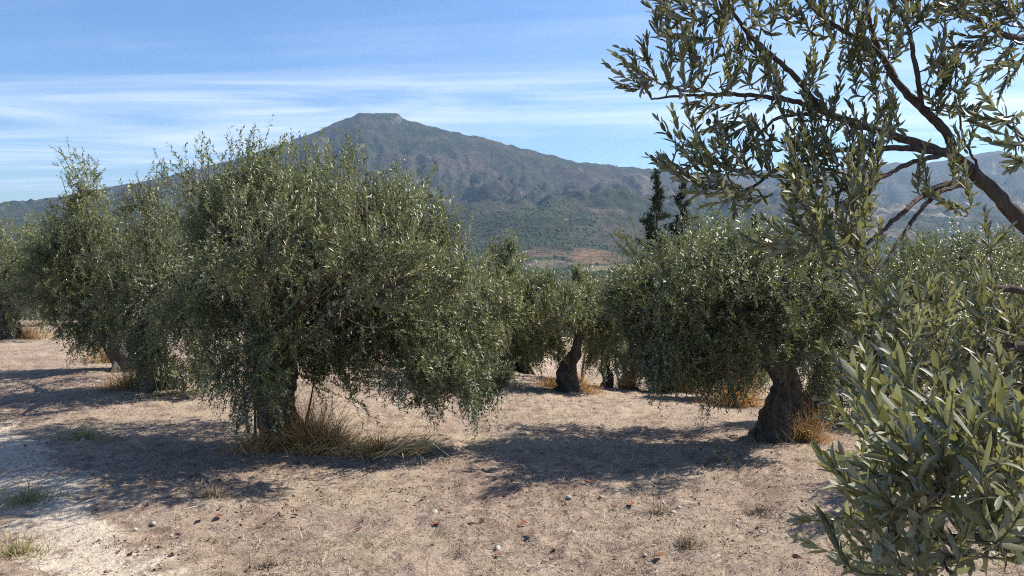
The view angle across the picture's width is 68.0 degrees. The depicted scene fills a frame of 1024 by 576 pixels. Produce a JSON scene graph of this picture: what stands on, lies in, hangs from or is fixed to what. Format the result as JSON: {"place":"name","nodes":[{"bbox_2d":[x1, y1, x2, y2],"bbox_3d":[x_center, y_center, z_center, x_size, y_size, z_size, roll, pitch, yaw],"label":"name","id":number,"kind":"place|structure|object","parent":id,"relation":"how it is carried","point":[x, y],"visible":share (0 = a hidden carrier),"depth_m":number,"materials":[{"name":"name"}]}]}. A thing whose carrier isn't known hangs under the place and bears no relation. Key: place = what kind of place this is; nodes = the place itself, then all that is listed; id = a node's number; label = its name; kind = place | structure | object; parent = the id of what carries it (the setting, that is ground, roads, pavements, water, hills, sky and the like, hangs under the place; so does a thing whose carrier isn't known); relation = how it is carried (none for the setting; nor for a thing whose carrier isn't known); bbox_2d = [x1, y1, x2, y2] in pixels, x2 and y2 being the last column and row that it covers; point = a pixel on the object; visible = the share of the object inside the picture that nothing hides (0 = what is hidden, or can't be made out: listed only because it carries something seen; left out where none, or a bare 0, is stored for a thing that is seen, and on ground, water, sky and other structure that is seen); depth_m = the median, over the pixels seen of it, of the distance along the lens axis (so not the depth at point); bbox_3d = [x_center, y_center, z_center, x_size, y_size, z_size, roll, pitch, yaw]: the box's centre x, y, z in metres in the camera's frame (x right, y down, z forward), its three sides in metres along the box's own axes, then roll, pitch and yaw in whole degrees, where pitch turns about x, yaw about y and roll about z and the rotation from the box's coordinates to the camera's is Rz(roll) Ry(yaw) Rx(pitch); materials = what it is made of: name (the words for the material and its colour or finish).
{"place":"outdoors","nodes":[
{"label":"outdoors","id":0,"kind":"place"},
{"bbox_2d":[0,320,1023,575],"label":"ground","id":1,"kind":"structure","parent":0,"point":[104,500],"depth_m":6.75,"materials":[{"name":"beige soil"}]},
{"bbox_2d":[1,314,58,339],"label":"dry grass clump","id":2,"kind":"object","parent":1,"relation":"on","point":[25,333],"visible":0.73,"depth_m":20.36,"materials":[{"name":"beige plant"}]},
{"bbox_2d":[0,524,72,562],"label":"green grass clump","id":3,"kind":"object","parent":1,"relation":"on","point":[11,550],"visible":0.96,"depth_m":5.19,"materials":[{"name":"green plant"}]},
{"bbox_2d":[0,202,81,338],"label":"olive tree","id":4,"kind":"object","parent":1,"relation":"on","point":[9,322],"visible":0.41,"depth_m":19.97,"materials":[{"name":"green plant"}]},
{"bbox_2d":[1,211,85,325],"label":"olive tree","id":5,"kind":"object","parent":1,"relation":"on","point":[43,271],"visible":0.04,"depth_m":26.80,"materials":[{"name":"green plant"}]},
{"bbox_2d":[0,469,88,512],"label":"green grass clump","id":6,"kind":"object","parent":1,"relation":"on","point":[30,496],"visible":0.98,"depth_m":6.29,"materials":[{"name":"green plant"}]},
{"bbox_2d":[22,415,120,444],"bbox_3d":[-4.854,1.508,8.378,1.228,0.481,0.696,0,4,0],"label":"green grass clump","id":7,"kind":"object","parent":1,"relation":"on","point":[84,433],"visible":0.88,"depth_m":8.35,"materials":[{"name":"green plant"}]},
{"bbox_2d":[0,135,167,372],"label":"olive tree","id":8,"kind":"object","parent":1,"relation":"on","point":[68,276],"visible":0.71,"depth_m":13.49,"materials":[{"name":"green plant"}]},
{"bbox_2d":[60,342,109,362],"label":"dry grass clump","id":9,"kind":"object","parent":1,"relation":"on","point":[101,360],"visible":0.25,"depth_m":15.35,"materials":[{"name":"beige plant"}]},
{"bbox_2d":[63,352,183,391],"bbox_3d":[-5.917,1.197,11.808,1.888,1.251,1.273,0,4,0],"label":"dry grass clump","id":10,"kind":"object","parent":1,"relation":"on","point":[124,384],"visible":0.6,"depth_m":11.68,"materials":[{"name":"beige plant"}]},
{"bbox_2d":[67,148,241,398],"bbox_3d":[-5.492,-0.156,11.856,2.545,4.055,4.724,-2,4,-28],"label":"olive tree","id":11,"kind":"object","parent":1,"relation":"on","point":[157,260],"visible":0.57,"depth_m":11.20,"materials":[{"name":"green plant"}]},
{"bbox_2d":[178,477,237,498],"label":"dry grass clump","id":12,"kind":"object","parent":1,"relation":"on","point":[215,491],"visible":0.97,"depth_m":6.36,"materials":[{"name":"plant"}]},
{"bbox_2d":[212,416,296,457],"bbox_3d":[-2.679,1.543,8.004,1.028,0.844,0.787,1,4,19],"label":"dry grass clump","id":13,"kind":"object","parent":1,"relation":"on","point":[251,445],"visible":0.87,"depth_m":7.92,"materials":[{"name":"plant"}]},
{"bbox_2d":[237,552,291,570],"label":"dry grass clump","id":14,"kind":"object","parent":1,"relation":"on","point":[271,564],"visible":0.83,"depth_m":4.98,"materials":[{"name":"plant"}]},
{"bbox_2d":[246,372,381,462],"bbox_3d":[-2.090,1.469,8.076,1.666,1.705,1.668,3,5,42],"label":"dry grass clump","id":15,"kind":"object","parent":1,"relation":"on","point":[312,436],"visible":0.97,"depth_m":8.01,"materials":[{"name":"plant"}]},
{"bbox_2d":[139,114,524,447],"bbox_3d":[-1.968,-0.017,8.482,3.704,3.833,4.590,-2,4,-33],"label":"olive tree","id":16,"kind":"object","parent":1,"relation":"on","point":[283,335],"visible":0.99,"depth_m":7.83,"materials":[{"name":"green plant"}]},
{"bbox_2d":[318,415,454,461],"bbox_3d":[-1.305,1.586,7.858,1.546,0.645,0.955,0,4,0],"label":"dry grass clump","id":17,"kind":"object","parent":1,"relation":"on","point":[379,449],"visible":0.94,"depth_m":7.86,"materials":[{"name":"plant"}]},
{"bbox_2d":[399,300,480,365],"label":"olive tree","id":18,"kind":"object","parent":1,"relation":"on","point":[438,338],"visible":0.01,"depth_m":18.65,"materials":[{"name":"green plant"}]},
{"bbox_2d":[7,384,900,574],"bbox_3d":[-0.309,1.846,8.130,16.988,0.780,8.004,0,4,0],"label":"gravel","id":19,"kind":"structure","parent":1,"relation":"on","point":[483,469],"depth_m":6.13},
{"bbox_2d":[428,228,551,378],"bbox_3d":[-0.265,0.377,13.895,2.412,3.026,4.032,-1,4,-20],"label":"olive tree","id":20,"kind":"object","parent":1,"relation":"on","point":[510,296],"visible":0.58,"depth_m":13.45,"materials":[{"name":"green plant"}]},
{"bbox_2d":[0,374,1016,575],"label":"leaf litter","id":21,"kind":"object","parent":1,"relation":"on","point":[215,540],"visible":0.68,"depth_m":6.18,"materials":[{"name":"brown plant"}]},
{"bbox_2d":[471,308,573,375],"bbox_3d":[0.256,1.212,17.104,2.560,2.144,1.738,1,4,15],"label":"olive tree","id":22,"kind":"object","parent":1,"relation":"on","point":[518,369],"visible":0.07,"depth_m":16.96,"materials":[{"name":"green plant"}]},
{"bbox_2d":[519,519,527,525],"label":"dead leaf","id":23,"kind":"object","parent":1,"relation":"on","point":[522,521],"visible":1,"depth_m":5.66,"materials":[{"name":"orange plant"}]},
{"bbox_2d":[528,528,536,533],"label":"dead leaf","id":24,"kind":"object","parent":1,"relation":"on","point":[532,530],"visible":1,"depth_m":5.49,"materials":[{"name":"plant"}]},
{"bbox_2d":[530,364,558,391],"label":"dry grass clump","id":25,"kind":"object","parent":1,"relation":"on","point":[551,383],"visible":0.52,"depth_m":13.84,"materials":[{"name":"brown plant"}]},
{"bbox_2d":[497,252,640,392],"bbox_3d":[0.874,0.651,13.843,3.100,2.628,3.253,4,5,45],"label":"olive tree","id":26,"kind":"object","parent":1,"relation":"on","point":[564,309],"visible":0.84,"depth_m":13.37,"materials":[{"name":"green plant"}]},
{"bbox_2d":[547,365,606,395],"bbox_3d":[1.249,1.659,13.761,1.268,1.054,1.244,-3,5,-40],"label":"dry grass clump","id":27,"kind":"object","parent":1,"relation":"on","point":[585,389],"visible":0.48,"depth_m":13.71,"materials":[{"name":"beige plant"}]},
{"bbox_2d":[564,271,601,381],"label":"olive tree","id":28,"kind":"object","parent":1,"relation":"on","point":[573,337],"visible":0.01,"depth_m":28.34,"materials":[{"name":"green plant"}]},
{"bbox_2d":[582,331,647,387],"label":"olive tree","id":29,"kind":"object","parent":1,"relation":"on","point":[614,366],"visible":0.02,"depth_m":18.02,"materials":[{"name":"green plant"}]},
{"bbox_2d":[571,267,670,387],"bbox_3d":[2.436,0.912,15.868,2.137,2.718,2.046,-3,5,-41],"label":"olive tree","id":30,"kind":"object","parent":1,"relation":"on","point":[610,379],"visible":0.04,"depth_m":15.87,"materials":[{"name":"green plant"}]},
{"bbox_2d":[595,364,653,390],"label":"dry grass clump","id":31,"kind":"object","parent":1,"relation":"on","point":[628,385],"visible":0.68,"depth_m":15.90,"materials":[{"name":"brown plant"}]},
{"bbox_2d":[595,266,655,381],"bbox_3d":[4.121,2.240,27.241,2.835,6.239,2.109,0,4,0],"label":"olive tree","id":32,"kind":"object","parent":1,"relation":"on","point":[605,277],"visible":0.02,"depth_m":27.10,"materials":[{"name":"green plant"}]},
{"bbox_2d":[619,167,679,276],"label":"conifer tree","id":33,"kind":"object","parent":1,"relation":"on","point":[649,222],"visible":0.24,"depth_m":33.75,"materials":[{"name":"green plant"}]},
{"bbox_2d":[645,488,683,516],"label":"dry grass clump","id":34,"kind":"object","parent":1,"relation":"on","point":[660,509],"visible":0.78,"depth_m":5.99,"materials":[{"name":"plant"}]},
{"bbox_2d":[632,315,704,391],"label":"olive tree","id":35,"kind":"object","parent":1,"relation":"on","point":[666,379],"visible":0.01,"depth_m":15.76,"materials":[{"name":"green plant"}]},
{"bbox_2d":[635,375,717,393],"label":"dry grass clump","id":36,"kind":"object","parent":1,"relation":"on","point":[684,389],"visible":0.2,"depth_m":15.83,"materials":[{"name":"beige plant"}]},
{"bbox_2d":[660,183,704,255],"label":"conifer tree","id":37,"kind":"object","parent":1,"relation":"on","point":[681,204],"visible":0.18,"depth_m":34.80,"materials":[{"name":"green plant"}]},
{"bbox_2d":[672,526,710,552],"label":"dry grass clump","id":38,"kind":"object","parent":1,"relation":"on","point":[690,543],"visible":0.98,"depth_m":5.34,"materials":[{"name":"plant"}]},
{"bbox_2d":[646,373,772,394],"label":"olive tree","id":39,"kind":"object","parent":1,"relation":"on","point":[757,382],"depth_m":17.07,"materials":[{"name":"green plant"}]},
{"bbox_2d":[679,359,771,408],"bbox_3d":[4.004,1.370,12.960,1.950,2.060,1.979,-3,5,-38],"label":"dry grass clump","id":40,"kind":"object","parent":1,"relation":"on","point":[731,405],"visible":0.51,"depth_m":13.04,"materials":[{"name":"beige plant"}]},
{"bbox_2d":[680,326,770,397],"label":"olive tree","id":41,"kind":"object","parent":1,"relation":"on","point":[761,372],"visible":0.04,"depth_m":14.00,"materials":[{"name":"green plant"}]},
{"bbox_2d":[713,444,740,461],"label":"green grass clump","id":42,"kind":"object","parent":1,"relation":"on","point":[725,459],"visible":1,"depth_m":7.59,"materials":[{"name":"green plant"}]},
{"bbox_2d":[574,198,882,442],"bbox_3d":[2.584,0.381,8.834,3.095,2.942,4.090,2,4,31],"label":"olive tree","id":43,"kind":"object","parent":1,"relation":"on","point":[724,282],"visible":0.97,"depth_m":8.05,"materials":[{"name":"green plant"}]},
{"bbox_2d":[749,213,757,234],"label":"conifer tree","id":44,"kind":"object","parent":1,"relation":"on","point":[752,219],"visible":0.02,"depth_m":35.84,"materials":[{"name":"green plant"}]},
{"bbox_2d":[737,494,780,520],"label":"dry grass clump","id":45,"kind":"object","parent":1,"relation":"on","point":[765,507],"visible":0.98,"depth_m":6.02,"materials":[{"name":"plant"}]},
{"bbox_2d":[791,554,802,558],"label":"dead leaf","id":46,"kind":"object","parent":1,"relation":"on","point":[796,556],"visible":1,"depth_m":5.04,"materials":[{"name":"brown plant"}]},
{"bbox_2d":[767,371,847,444],"bbox_3d":[3.174,1.138,8.457,1.252,1.884,1.428,0,4,0],"label":"dry grass clump","id":47,"kind":"object","parent":1,"relation":"on","point":[806,433],"visible":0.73,"depth_m":8.28,"materials":[{"name":"beige plant"}]},
{"bbox_2d":[601,0,1023,575],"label":"olive tree","id":48,"kind":"object","parent":1,"relation":"on","point":[903,458],"visible":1,"depth_m":1.89,"materials":[{"name":"green plant"}]},
{"bbox_2d":[799,224,1023,426],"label":"olive tree","id":49,"kind":"object","parent":1,"relation":"on","point":[931,268],"visible":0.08,"depth_m":10.21,"materials":[{"name":"green plant"}]},
{"bbox_2d":[872,226,952,307],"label":"leafy tree","id":50,"kind":"object","parent":1,"relation":"on","point":[918,249],"visible":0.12,"depth_m":23.90,"materials":[{"name":"green plant"}]},
{"bbox_2d":[903,263,1023,474],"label":"olive tree","id":51,"kind":"object","parent":1,"relation":"on","point":[1002,327],"visible":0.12,"depth_m":6.59,"materials":[{"name":"green plant"}]},
{"bbox_2d":[916,217,1012,282],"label":"olive tree","id":52,"kind":"object","parent":1,"relation":"on","point":[969,248],"visible":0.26,"depth_m":25.68,"materials":[{"name":"green plant"}]},
{"bbox_2d":[966,223,1023,294],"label":"olive tree","id":53,"kind":"object","parent":1,"relation":"on","point":[1010,235],"visible":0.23,"depth_m":26.62,"materials":[{"name":"green plant"}]},
{"bbox_2d":[0,113,1023,336],"bbox_3d":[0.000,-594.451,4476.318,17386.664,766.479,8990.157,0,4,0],"label":"hills","id":54,"kind":"structure","parent":0,"point":[386,138],"depth_m":3259.12,"materials":[{"name":"green plant"}]},
{"bbox_2d":[0,130,1022,303],"bbox_3d":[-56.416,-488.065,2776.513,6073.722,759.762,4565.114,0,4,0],"label":"wood","id":55,"kind":"object","parent":54,"relation":"on","point":[572,242],"visible":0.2,"depth_m":2102.20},
{"bbox_2d":[6,139,1018,315],"bbox_3d":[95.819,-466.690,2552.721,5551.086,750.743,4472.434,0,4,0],"label":"hillside scrub","id":56,"kind":"object","parent":54,"relation":"on","point":[546,244],"visible":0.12,"depth_m":2217.21,"materials":[{"name":"green plant"}]},
{"bbox_2d":[0,0,1023,202],"label":"sky","id":57,"kind":"structure","parent":0,"point":[123,80],"materials":[{"name":"blue"}]}
]}

